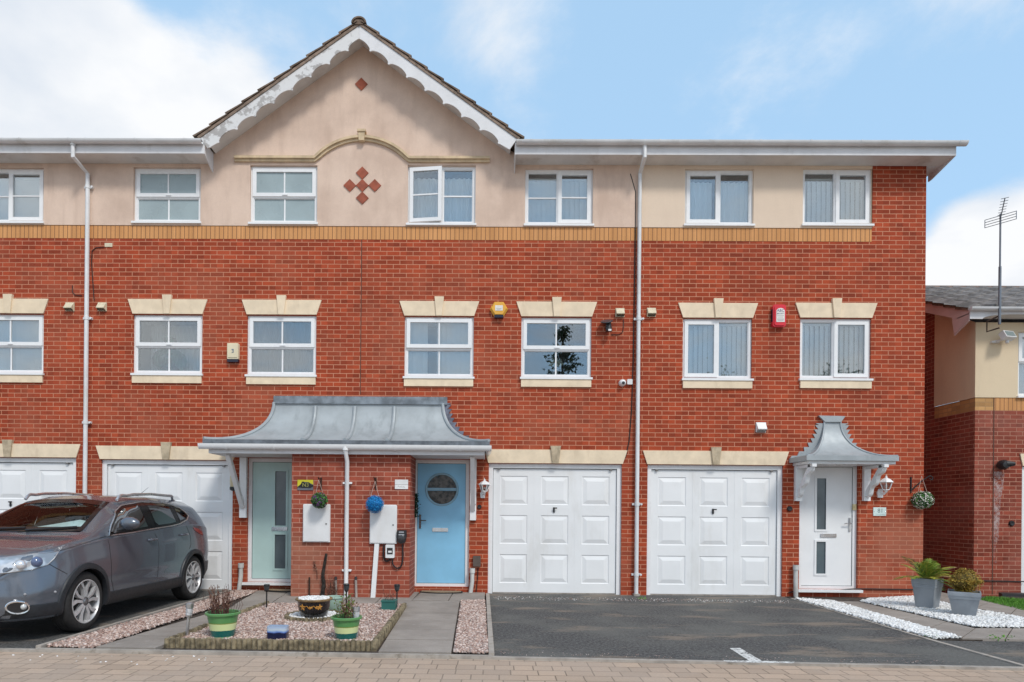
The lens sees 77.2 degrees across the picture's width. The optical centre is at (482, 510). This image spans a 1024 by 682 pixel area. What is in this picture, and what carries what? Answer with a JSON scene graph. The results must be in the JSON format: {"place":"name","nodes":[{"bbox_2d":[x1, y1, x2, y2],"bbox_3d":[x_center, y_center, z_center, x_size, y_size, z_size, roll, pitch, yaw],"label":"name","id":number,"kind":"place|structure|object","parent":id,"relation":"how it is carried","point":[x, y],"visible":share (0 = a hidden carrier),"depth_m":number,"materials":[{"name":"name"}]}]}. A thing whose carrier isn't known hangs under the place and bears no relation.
{"place":"outdoors","nodes":[
{"label":"outdoors","id":0,"kind":"place"},
{"bbox_2d":[0,590,221,647],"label":"driveway","id":1,"kind":"structure","parent":0,"point":[27,634],"depth_m":7.93,"materials":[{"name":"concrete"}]},
{"bbox_2d":[0,490,207,631],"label":"parked car","id":2,"kind":"object","parent":1,"relation":"on","point":[72,562],"visible":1,"depth_m":7.89,"materials":[{"name":"grey paint"}]},
{"bbox_2d":[36,590,231,647],"bbox_3d":[-4.359,1.413,8.631,0.055,0.135,4.495,1,0,2],"label":"edging","id":3,"kind":"object","parent":1,"relation":"on","point":[43,645],"visible":0.36,"depth_m":7.77,"materials":[{"name":"concrete"}]},
{"bbox_2d":[47,589,257,647],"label":"gravel","id":4,"kind":"structure","parent":0,"point":[101,636],"depth_m":7.47,"materials":[{"name":"beige gravel"}]},
{"bbox_2d":[237,563,243,589],"bbox_3d":[-4.136,1.132,10.926,0.109,0.473,0.091,1,0,1],"label":"waste pipe","id":5,"kind":"object","parent":4,"relation":"on","point":[240,577],"visible":0.96,"depth_m":10.89,"materials":[{"name":"white plastic"}]},
{"bbox_2d":[96,605,250,648],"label":"path","id":6,"kind":"structure","parent":0,"point":[153,639],"depth_m":6.93,"materials":[{"name":"concrete"}]},
{"bbox_2d":[59,592,485,654],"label":"garden soil","id":7,"kind":"structure","parent":0,"point":[201,613],"depth_m":6.51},
{"bbox_2d":[164,601,406,650],"bbox_3d":[-2.146,1.371,7.849,2.183,0.140,2.773,1,0,1],"label":"garden edging","id":8,"kind":"object","parent":7,"relation":"on","point":[179,641],"visible":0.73,"depth_m":6.50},
{"bbox_2d":[182,602,401,643],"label":"gravel","id":9,"kind":"structure","parent":7,"relation":"on","point":[254,622],"depth_m":7.53,"materials":[{"name":"beige gravel"}]},
{"bbox_2d":[185,602,193,635],"bbox_3d":[-3.133,1.176,6.842,0.093,0.390,0.083,1,0,1],"label":"solar light","id":10,"kind":"object","parent":9,"relation":"on","point":[189,606],"visible":0.94,"depth_m":6.83,"materials":[{"name":"metal"}]},
{"bbox_2d":[203,584,242,638],"bbox_3d":[-2.762,1.075,6.809,0.359,0.581,0.359,1,0,-44],"label":"potted plant","id":11,"kind":"object","parent":9,"relation":"on","point":[222,623],"visible":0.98,"depth_m":6.73,"materials":[{"name":"green plant"}]},
{"bbox_2d":[267,625,288,638],"bbox_3d":[-2.153,1.296,6.734,0.206,0.170,0.128,1,0,1],"label":"planter","id":12,"kind":"object","parent":9,"relation":"on","point":[277,631],"visible":0.88,"depth_m":6.67,"materials":[{"name":"blue ceramic"}]},
{"bbox_2d":[289,611,335,618],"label":"white gravel","id":13,"kind":"structure","parent":9,"relation":"on","point":[297,614],"depth_m":8.04,"materials":[{"name":"white gravel"}]},
{"bbox_2d":[295,595,332,617],"bbox_3d":[-2.093,1.198,7.947,0.452,0.268,0.452,1,0,1],"label":"stone bowl","id":14,"kind":"object","parent":13,"relation":"on","point":[313,606],"visible":1,"depth_m":7.80,"materials":[{"name":"black ceramic"}]},
{"bbox_2d":[320,553,326,594],"bbox_3d":[-2.527,1.052,10.157,0.085,0.744,0.136,1,0,23],"label":"branch","id":15,"kind":"object","parent":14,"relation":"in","point":[323,587],"visible":0.9,"depth_m":10.14,"materials":[{"name":"brown plant"}]},
{"bbox_2d":[328,595,343,610],"bbox_3d":[-1.985,1.257,8.523,0.266,0.230,0.266,1,0,1],"label":"plant pot","id":16,"kind":"object","parent":9,"relation":"on","point":[338,598],"visible":0.49,"depth_m":8.44,"materials":[{"name":"green ceramic"}]},
{"bbox_2d":[330,593,361,639],"bbox_3d":[-1.439,1.122,6.771,0.332,0.510,0.339,1,0,1],"label":"potted plant","id":17,"kind":"object","parent":9,"relation":"on","point":[346,624],"visible":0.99,"depth_m":6.68,"materials":[{"name":"ceramic"}]},
{"bbox_2d":[381,588,397,609],"bbox_3d":[-1.271,1.228,8.754,0.213,0.341,0.184,1,0,1],"label":"potted plant","id":18,"kind":"object","parent":9,"relation":"on","point":[388,604],"visible":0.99,"depth_m":8.67,"materials":[{"name":"teal plant"}]},
{"bbox_2d":[284,610,342,627],"bbox_3d":[-2.120,1.369,8.065,0.721,0.143,0.723,1,0,1],"label":"garden edging","id":19,"kind":"object","parent":7,"relation":"on","point":[290,618],"visible":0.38,"depth_m":7.77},
{"bbox_2d":[198,396,491,597],"bbox_3d":[-2.167,-0.247,10.496,4.614,3.415,0.969,1,0,1],"label":"shared porch","id":20,"kind":"object","parent":7,"relation":"on","point":[348,449],"visible":0.98,"depth_m":10.23,"materials":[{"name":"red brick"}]},
{"bbox_2d":[297,480,312,489],"bbox_3d":[-2.829,-0.409,10.220,0.250,0.164,0.021,1,0,1],"label":"house sign","id":21,"kind":"object","parent":20,"relation":"attached to","point":[304,484],"visible":1,"depth_m":10.21,"materials":[{"name":"yellow stone"}]},
{"bbox_2d":[303,504,330,541],"bbox_3d":[-2.644,0.199,10.198,0.428,0.604,0.062,1,0,1],"label":"meter box","id":22,"kind":"object","parent":20,"relation":"attached to","point":[316,524],"visible":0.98,"depth_m":10.17,"materials":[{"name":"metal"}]},
{"bbox_2d":[303,505,328,540],"bbox_3d":[-2.644,0.199,10.180,0.404,0.577,0.012,1,0,1],"label":"door","id":23,"kind":"structure","parent":22,"relation":"in","point":[315,528],"depth_m":10.17,"materials":[{"name":"white plastic"}]},
{"bbox_2d":[371,544,378,597],"bbox_3d":[-1.714,0.966,10.196,0.130,0.878,0.044,1,0,1],"label":"conduit","id":24,"kind":"object","parent":20,"relation":"attached to","point":[374,571],"visible":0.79,"depth_m":10.17,"materials":[{"name":"white plastic"}]},
{"bbox_2d":[370,505,396,543],"bbox_3d":[-1.578,0.216,10.186,0.427,0.619,0.062,1,0,1],"label":"meter box","id":25,"kind":"object","parent":20,"relation":"attached to","point":[383,525],"visible":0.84,"depth_m":10.16,"materials":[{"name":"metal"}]},
{"bbox_2d":[370,506,395,542],"bbox_3d":[-1.579,0.216,10.168,0.403,0.591,0.012,1,0,1],"label":"door","id":26,"kind":"structure","parent":25,"relation":"in","point":[382,530],"depth_m":10.16,"materials":[{"name":"white plastic"}]},
{"bbox_2d":[385,544,394,557],"bbox_3d":[-1.468,0.645,10.170,0.140,0.210,0.091,1,0,1],"label":"isolator box","id":27,"kind":"object","parent":20,"relation":"attached to","point":[389,550],"visible":1,"depth_m":10.14,"materials":[{"name":"plastic"}]},
{"bbox_2d":[395,480,407,488],"bbox_3d":[-1.292,-0.419,10.206,0.210,0.150,0.016,1,0,1],"label":"house sign","id":28,"kind":"object","parent":20,"relation":"attached to","point":[405,483],"visible":1,"depth_m":10.20,"materials":[{"name":"grey plastic"}]},
{"bbox_2d":[397,530,406,543],"bbox_3d":[-1.282,0.415,10.155,0.150,0.210,0.117,1,0,1],"label":"car charger","id":29,"kind":"object","parent":20,"relation":"attached to","point":[401,536],"visible":1,"depth_m":10.11,"materials":[{"name":"black plastic"}]},
{"bbox_3d":[-2.579,-0.433,10.131,0.024,0.205,0.195,1,0,1],"label":"plant bracket","id":30,"kind":"object","parent":20,"relation":"attached to","visible":0},
{"bbox_2d":[310,480,327,508],"bbox_3d":[-2.554,-0.255,10.031,0.277,0.457,0.270,1,0,1],"label":"flower ball","id":31,"kind":"object","parent":30,"relation":"hanging from","point":[319,500],"visible":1,"depth_m":9.96,"materials":[{"name":"green plant"}]},
{"bbox_3d":[-1.703,-0.432,10.121,0.024,0.205,0.195,1,0,1],"label":"plant bracket","id":32,"kind":"object","parent":20,"relation":"attached to","visible":0},
{"bbox_2d":[365,482,383,512],"bbox_3d":[-1.687,-0.208,10.021,0.292,0.509,0.294,1,0,1],"label":"flower ball","id":33,"kind":"object","parent":32,"relation":"hanging from","point":[375,504],"visible":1,"depth_m":9.94,"materials":[{"name":"blue plant"}]},
{"bbox_2d":[235,590,418,605],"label":"path","id":34,"kind":"structure","parent":0,"point":[257,597],"depth_m":9.96,"materials":[{"name":"concrete"}]},
{"bbox_2d":[379,601,459,653],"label":"path","id":35,"kind":"structure","parent":0,"point":[424,627],"depth_m":7.46,"materials":[{"name":"concrete"}]},
{"bbox_2d":[412,592,484,601],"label":"path","id":36,"kind":"structure","parent":0,"point":[448,597],"depth_m":10.33,"materials":[{"name":"concrete"}]},
{"bbox_2d":[420,590,462,593],"bbox_3d":[-0.698,1.373,10.798,0.719,0.022,0.260,1,0,1],"label":"door mat","id":37,"kind":"object","parent":36,"relation":"on","point":[436,591],"depth_m":10.76,"materials":[{"name":"black rubber"}]},
{"bbox_2d":[469,568,474,592],"bbox_3d":[-0.185,1.201,10.883,0.109,0.444,0.091,1,0,1],"label":"waste pipe","id":38,"kind":"object","parent":36,"relation":"on","point":[472,572],"visible":0.88,"depth_m":10.85,"materials":[{"name":"white plastic"}]},
{"bbox_2d":[453,599,488,653],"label":"gravel","id":39,"kind":"structure","parent":0,"point":[471,635],"depth_m":7.49,"materials":[{"name":"beige gravel"}]},
{"bbox_2d":[0,652,1023,681],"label":"road","id":40,"kind":"structure","parent":0,"point":[44,667],"depth_m":5.74,"materials":[{"name":"beige brick"}]},
{"bbox_2d":[0,648,1023,670],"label":"kerb","id":41,"kind":"structure","parent":40,"relation":"on","point":[966,667],"depth_m":6.16,"materials":[{"name":"concrete"}]},
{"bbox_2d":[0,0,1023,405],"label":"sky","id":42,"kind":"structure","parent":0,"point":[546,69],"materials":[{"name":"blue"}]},
{"bbox_2d":[489,593,1021,666],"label":"driveway","id":43,"kind":"structure","parent":0,"point":[681,628],"depth_m":7.58,"materials":[{"name":"grey asphalt"}]},
{"bbox_2d":[486,593,493,655],"bbox_3d":[0.086,1.453,8.505,0.055,0.135,4.518,1,0,0],"label":"edging","id":44,"kind":"object","parent":43,"relation":"on","point":[490,634],"visible":0.71,"depth_m":7.65,"materials":[{"name":"concrete"}]},
{"bbox_2d":[498,596,787,602],"bbox_3d":[2.567,1.439,10.351,4.790,0.015,0.389,1,0,2],"label":"grit","id":45,"kind":"object","parent":43,"relation":"on","point":[644,599],"visible":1,"depth_m":10.36,"materials":[{"name":"grey gravel"}]},
{"bbox_2d":[724,648,793,662],"bbox_3d":[2.648,1.439,6.384,0.669,0.001,0.669,1,0,1],"label":"road marking","id":46,"kind":"object","parent":43,"relation":"on","point":[748,656],"visible":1,"depth_m":6.19,"materials":[{"name":"paint"}]},
{"bbox_2d":[790,598,930,639],"bbox_3d":[5.098,1.510,8.940,0.055,0.112,3.370,1,0,1],"label":"edging","id":47,"kind":"object","parent":43,"relation":"on","point":[909,633],"visible":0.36,"depth_m":8.42,"materials":[{"name":"concrete"}]},
{"bbox_2d":[927,639,1023,666],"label":"edging","id":48,"kind":"object","parent":43,"relation":"on","point":[986,655],"visible":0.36,"depth_m":6.55,"materials":[{"name":"concrete"}]},
{"bbox_2d":[785,596,1023,640],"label":"garden soil","id":49,"kind":"structure","parent":0,"point":[857,599],"depth_m":10.13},
{"bbox_2d":[793,565,798,596],"bbox_3d":[5.295,1.194,10.822,0.091,0.549,0.091,1,0,1],"label":"waste pipe","id":50,"kind":"object","parent":49,"relation":"on","point":[795,579],"visible":0.94,"depth_m":10.79,"materials":[{"name":"white plastic"}]},
{"bbox_2d":[795,597,961,638],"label":"white gravel","id":51,"kind":"structure","parent":49,"relation":"on","point":[887,620],"depth_m":8.48,"materials":[{"name":"white gravel"}]},
{"bbox_2d":[860,595,1023,627],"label":"white gravel","id":52,"kind":"structure","parent":49,"relation":"on","point":[981,618],"depth_m":8.90,"materials":[{"name":"white gravel"}]},
{"bbox_2d":[893,556,955,607],"bbox_3d":[6.641,1.062,9.517,0.936,0.775,0.569,1,0,1],"label":"potted plant","id":53,"kind":"object","parent":52,"relation":"on","point":[927,584],"visible":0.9,"depth_m":9.48,"materials":[{"name":"grey metal"}]},
{"bbox_2d":[947,567,984,615],"bbox_3d":[6.740,1.122,8.936,0.413,0.658,0.437,1,0,34],"label":"potted plant","id":54,"kind":"object","parent":52,"relation":"on","point":[964,595],"visible":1,"depth_m":8.82,"materials":[{"name":"grey metal"}]},
{"bbox_2d":[999,592,1023,596],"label":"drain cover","id":55,"kind":"object","parent":49,"relation":"on","point":[1008,594],"visible":0.67,"depth_m":11.17,"materials":[{"name":"black metal"}]},
{"bbox_2d":[838,601,974,638],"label":"path","id":56,"kind":"structure","parent":0,"point":[954,628],"depth_m":8.53,"materials":[{"name":"concrete"}]},
{"bbox_2d":[940,592,989,606],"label":"path","id":57,"kind":"structure","parent":0,"point":[944,597],"depth_m":10.50,"materials":[{"name":"concrete"}]},
{"bbox_2d":[923,285,1023,595],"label":"detached house","id":58,"kind":"structure","parent":0,"point":[973,435],"depth_m":11.54,"materials":[{"name":"red brick"}]},
{"bbox_2d":[984,197,1016,331],"bbox_3d":[8.599,-4.132,10.724,1.060,2.027,0.436,1,0,-45],"label":"tv aerial","id":59,"kind":"object","parent":58,"relation":"attached to","point":[999,282],"visible":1,"depth_m":11.07,"materials":[{"name":"metal"}]},
{"bbox_2d":[990,330,1016,343],"bbox_3d":[9.251,-3.066,11.372,0.246,0.221,0.291,1,0,-13],"label":"floodlight","id":60,"kind":"object","parent":58,"relation":"attached to","point":[1006,336],"visible":1,"depth_m":11.28,"materials":[{"name":"white plastic"}]},
{"bbox_2d":[996,460,1015,469],"bbox_3d":[9.313,-0.816,11.401,0.250,0.180,0.192,1,0,1],"label":"flue cowl","id":61,"kind":"object","parent":58,"relation":"attached to","point":[1003,464],"visible":1,"depth_m":11.34,"materials":[{"name":"black plastic"}]},
{"bbox_2d":[1017,332,1023,397],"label":"window","id":62,"kind":"structure","parent":58,"relation":"in","point":[1020,335],"depth_m":11.53,"materials":[{"name":"white plastic"}]},
{"bbox_2d":[1021,467,1023,592],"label":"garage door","id":63,"kind":"structure","parent":58,"relation":"in","point":[1022,542],"depth_m":11.52,"materials":[{"name":"white metal"}]},
{"bbox_2d":[937,640,1023,663],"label":"side drive","id":64,"kind":"structure","parent":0,"point":[1011,650],"depth_m":6.88,"materials":[{"name":"concrete"}]},
{"bbox_2d":[962,628,1023,641],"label":"path","id":65,"kind":"structure","parent":0,"point":[983,633],"depth_m":7.51,"materials":[{"name":"concrete"}]},
{"bbox_2d":[978,602,1023,616],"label":"path","id":66,"kind":"structure","parent":0,"point":[994,607],"depth_m":9.56,"materials":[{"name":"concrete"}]},
{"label":"lawn","id":67,"kind":"structure","parent":0,"visible":0},
{"bbox_2d":[981,595,1023,609],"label":"grass","id":68,"kind":"structure","parent":67,"relation":"on","point":[1010,602],"depth_m":10.35,"materials":[{"name":"green plant"}]},
{"bbox_3d":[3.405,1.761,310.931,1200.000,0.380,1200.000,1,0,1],"label":"ground","id":69,"kind":"structure","parent":0,"visible":0},
{"bbox_2d":[0,137,93,519],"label":"terraced house","id":70,"kind":"structure","parent":69,"relation":"on","point":[45,187],"depth_m":11.03,"materials":[{"name":"red brick"}]},
{"bbox_2d":[0,169,43,223],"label":"window","id":71,"kind":"structure","parent":70,"relation":"in","point":[21,190],"depth_m":11.14,"materials":[{"name":"white plastic"}]},
{"bbox_2d":[0,315,43,382],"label":"window","id":72,"kind":"structure","parent":70,"relation":"in","point":[21,336],"depth_m":11.15,"materials":[{"name":"white plastic"}]},
{"bbox_2d":[0,458,75,519],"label":"garage door","id":73,"kind":"structure","parent":70,"relation":"in","point":[19,477],"depth_m":11.11,"materials":[{"name":"white metal"}]},
{"bbox_2d":[63,302,74,310],"bbox_3d":[-7.103,-3.507,10.986,0.150,0.150,0.084,1,0,1],"label":"vent cowl","id":74,"kind":"object","parent":70,"relation":"attached to","point":[69,306],"visible":1,"depth_m":11.00,"materials":[{"name":"beige plastic"}]},
{"bbox_2d":[70,16,368,590],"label":"terraced house","id":75,"kind":"structure","parent":69,"relation":"on","point":[241,224],"depth_m":11.00,"materials":[{"name":"red brick"}]},
{"bbox_2d":[96,302,106,310],"bbox_3d":[-6.543,-3.505,10.980,0.150,0.150,0.084,1,0,1],"label":"vent cowl","id":76,"kind":"object","parent":75,"relation":"attached to","point":[101,306],"visible":1,"depth_m":10.99,"materials":[{"name":"beige plastic"}]},
{"bbox_2d":[131,169,200,223],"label":"window","id":77,"kind":"structure","parent":75,"relation":"in","point":[162,196],"depth_m":11.05,"materials":[{"name":"white plastic"}]},
{"bbox_2d":[130,315,202,382],"bbox_3d":[-5.413,-2.810,11.438,1.296,1.238,0.945,1,0,1],"label":"window","id":78,"kind":"structure","parent":75,"relation":"in","point":[150,331],"depth_m":11.05,"materials":[{"name":"white plastic"}]},
{"bbox_2d":[102,460,232,590],"bbox_3d":[-5.440,0.276,11.085,2.281,2.291,0.110,1,0,1],"label":"garage door","id":79,"kind":"structure","parent":75,"relation":"in","point":[204,486],"depth_m":11.07,"materials":[{"name":"white metal"}]},
{"bbox_2d":[152,336,186,370],"bbox_3d":[-5.559,-2.748,11.382,0.570,0.670,0.570,1,0,1],"label":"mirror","id":80,"kind":"object","parent":75,"relation":"in","point":[178,360],"visible":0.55,"depth_m":11.20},
{"bbox_2d":[227,343,239,362],"bbox_3d":[-4.268,-2.700,10.955,0.190,0.320,0.083,1,0,1],"label":"alarm box","id":81,"kind":"object","parent":75,"relation":"attached to","point":[233,352],"visible":1,"depth_m":10.93,"materials":[{"name":"beige plastic"}]},
{"bbox_2d":[242,458,291,585],"bbox_3d":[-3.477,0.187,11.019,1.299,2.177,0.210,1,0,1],"label":"front door","id":82,"kind":"structure","parent":75,"relation":"in","point":[270,479],"depth_m":11.06,"materials":[{"name":"green plastic"}]},
{"bbox_2d":[245,316,316,384],"bbox_3d":[-3.447,-2.788,11.416,1.291,1.247,0.945,1,0,1],"label":"window","id":83,"kind":"structure","parent":75,"relation":"in","point":[281,349],"depth_m":11.10,"materials":[{"name":"white plastic"}]},
{"bbox_2d":[248,167,317,224],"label":"window","id":84,"kind":"structure","parent":75,"relation":"in","point":[279,195],"depth_m":11.03,"materials":[{"name":"white plastic"}]},
{"bbox_2d":[35,648,491,656],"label":"kerb","id":85,"kind":"structure","parent":69,"relation":"on","point":[286,652],"depth_m":6.28,"materials":[{"name":"concrete"}]},
{"bbox_2d":[359,22,646,595],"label":"terraced house","id":86,"kind":"structure","parent":69,"relation":"on","point":[472,211],"depth_m":10.95,"materials":[{"name":"red brick"}]},
{"bbox_2d":[403,317,473,386],"bbox_3d":[-0.741,-2.753,11.387,1.285,1.255,0.945,1,0,1],"label":"window","id":87,"kind":"structure","parent":86,"relation":"in","point":[439,351],"depth_m":11.07,"materials":[{"name":"white plastic"}]},
{"bbox_2d":[406,166,475,225],"bbox_3d":[-0.697,-5.388,11.378,1.263,1.157,0.961,1,0,1],"label":"window","id":88,"kind":"structure","parent":86,"relation":"in","point":[437,195],"depth_m":11.07,"materials":[{"name":"white plastic"}]},
{"bbox_2d":[415,459,469,586],"bbox_3d":[-0.712,0.214,11.033,0.965,2.181,0.122,1,0,1],"label":"front door","id":89,"kind":"structure","parent":86,"relation":"in","point":[442,486],"depth_m":11.03,"materials":[{"name":"blue plastic"}]},
{"bbox_2d":[478,478,490,497],"bbox_3d":[0.033,-0.386,10.840,0.208,0.343,0.219,1,0,1],"label":"wall lantern","id":90,"kind":"object","parent":86,"relation":"attached to","point":[481,484],"depth_m":10.81,"materials":[{"name":"white plastic"}]},
{"bbox_2d":[490,302,507,318],"bbox_3d":[0.279,-3.420,10.907,0.310,0.276,0.080,1,0,1],"label":"alarm box","id":91,"kind":"object","parent":86,"relation":"attached to","point":[498,310],"visible":1,"depth_m":10.87,"materials":[{"name":"yellow plastic"}]},
{"bbox_2d":[488,464,621,594],"bbox_3d":[1.235,0.341,11.012,2.272,2.279,0.110,1,0,1],"label":"garage door","id":92,"kind":"structure","parent":86,"relation":"in","point":[553,528],"depth_m":11.01,"materials":[{"name":"white metal"}]},
{"bbox_2d":[548,358,562,374],"bbox_3d":[1.266,-2.494,11.098,0.287,0.329,0.127,1,0,-3],"label":"flower vase","id":93,"kind":"object","parent":86,"relation":"on","point":[552,363],"visible":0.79,"depth_m":11.09,"materials":[{"name":"white ceramic"}]},
{"bbox_2d":[520,318,592,386],"bbox_3d":[1.264,-2.736,11.365,1.296,1.253,0.945,1,0,1],"label":"window","id":94,"kind":"structure","parent":86,"relation":"in","point":[568,340],"depth_m":11.68,"materials":[{"name":"white plastic"}]},
{"bbox_2d":[524,170,593,225],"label":"window","id":95,"kind":"structure","parent":86,"relation":"in","point":[552,197],"depth_m":11.05,"materials":[{"name":"white plastic"}]},
{"bbox_2d":[600,319,612,331],"bbox_3d":[2.098,-3.142,10.829,0.208,0.232,0.194,1,0,1],"label":"security camera","id":96,"kind":"object","parent":86,"relation":"attached to","point":[608,327],"visible":1,"depth_m":10.79,"materials":[{"name":"black plastic"}]},
{"bbox_2d":[615,308,624,316],"bbox_3d":[2.343,-3.376,10.882,0.150,0.150,0.084,1,0,1],"label":"vent cowl","id":97,"kind":"object","parent":86,"relation":"attached to","point":[619,312],"visible":1,"depth_m":10.89,"materials":[{"name":"beige plastic"}]},
{"bbox_2d":[624,174,635,459],"bbox_3d":[2.501,-3.283,10.912,0.192,4.917,0.017,1,0,1],"label":"cable","id":98,"kind":"object","parent":86,"relation":"attached to","point":[633,313],"visible":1,"depth_m":10.90,"materials":[{"name":"black metal"}]},
{"bbox_2d":[638,139,968,596],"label":"terraced house","id":99,"kind":"structure","parent":69,"relation":"on","point":[824,241],"depth_m":10.90,"materials":[{"name":"red brick"}]},
{"bbox_2d":[646,465,781,595],"bbox_3d":[3.959,0.366,10.982,2.303,2.280,0.110,1,0,1],"label":"garage door","id":100,"kind":"structure","parent":99,"relation":"in","point":[713,530],"depth_m":10.98,"materials":[{"name":"white metal"}]},
{"bbox_2d":[681,319,753,388],"bbox_3d":[4.007,-2.707,11.334,1.273,1.250,0.945,1,0,1],"label":"window","id":101,"kind":"structure","parent":99,"relation":"in","point":[716,352],"depth_m":11.02,"materials":[{"name":"white plastic"}]},
{"bbox_2d":[684,170,754,225],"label":"window","id":102,"kind":"structure","parent":99,"relation":"in","point":[712,198],"depth_m":11.02,"materials":[{"name":"white plastic"}]},
{"bbox_2d":[756,422,766,431],"bbox_3d":[4.735,-1.417,10.856,0.170,0.170,0.084,1,0,1],"label":"vent cowl","id":103,"kind":"object","parent":99,"relation":"attached to","point":[761,426],"visible":1,"depth_m":10.87,"materials":[{"name":"white plastic"}]},
{"bbox_2d":[771,304,785,327],"bbox_3d":[5.019,-3.299,10.849,0.227,0.375,0.091,1,0,1],"label":"alarm box","id":104,"kind":"object","parent":99,"relation":"attached to","point":[778,315],"visible":1,"depth_m":10.81,"materials":[{"name":"red plastic"}]},
{"bbox_2d":[798,466,862,592],"bbox_3d":[5.894,0.289,10.916,1.086,2.189,0.210,1,0,1],"label":"front door","id":105,"kind":"structure","parent":99,"relation":"in","point":[827,519],"depth_m":10.96,"materials":[{"name":"white plastic"}]},
{"bbox_2d":[799,319,873,388],"bbox_3d":[6.007,-2.701,11.312,1.301,1.248,0.945,1,0,1],"label":"window","id":106,"kind":"structure","parent":99,"relation":"in","point":[835,353],"depth_m":10.99,"materials":[{"name":"white plastic"}]},
{"bbox_2d":[802,170,874,226],"bbox_3d":[6.037,-5.319,11.312,1.274,1.107,0.945,1,0,1],"label":"window","id":107,"kind":"structure","parent":99,"relation":"in","point":[830,197],"depth_m":11.00,"materials":[{"name":"white plastic"}]},
{"bbox_2d":[788,588,912,592],"bbox_3d":[6.335,1.364,10.861,2.278,0.095,0.019,1,0,1],"label":"cable","id":108,"kind":"object","parent":99,"relation":"attached to","point":[864,588],"visible":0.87,"depth_m":10.85,"materials":[{"name":"black metal"}]},
{"bbox_2d":[873,507,885,515],"bbox_3d":[6.743,0.016,10.867,0.216,0.144,0.018,1,0,1],"label":"house sign","id":109,"kind":"object","parent":99,"relation":"attached to","point":[879,511],"visible":1,"depth_m":10.86,"materials":[{"name":"silver metal"}]},
{"bbox_2d":[877,475,892,497],"bbox_3d":[6.776,-0.414,10.760,0.236,0.390,0.231,1,0,1],"label":"wall lantern","id":110,"kind":"object","parent":99,"relation":"attached to","point":[880,492],"depth_m":10.74,"materials":[{"name":"white plastic"}]},
{"bbox_2d":[910,475,932,492],"bbox_3d":[7.419,-0.448,10.815,0.336,0.298,0.023,1,0,18],"label":"plant bracket","id":111,"kind":"object","parent":99,"relation":"attached to","point":[911,488],"visible":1,"depth_m":10.85,"materials":[{"name":"black metal"}]},
{"bbox_2d":[910,476,934,508],"bbox_3d":[7.404,-0.303,10.768,0.339,0.560,0.341,1,0,1],"label":"flower ball","id":112,"kind":"object","parent":111,"relation":"hanging from","point":[923,499],"visible":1,"depth_m":10.70,"materials":[{"name":"green plant"}]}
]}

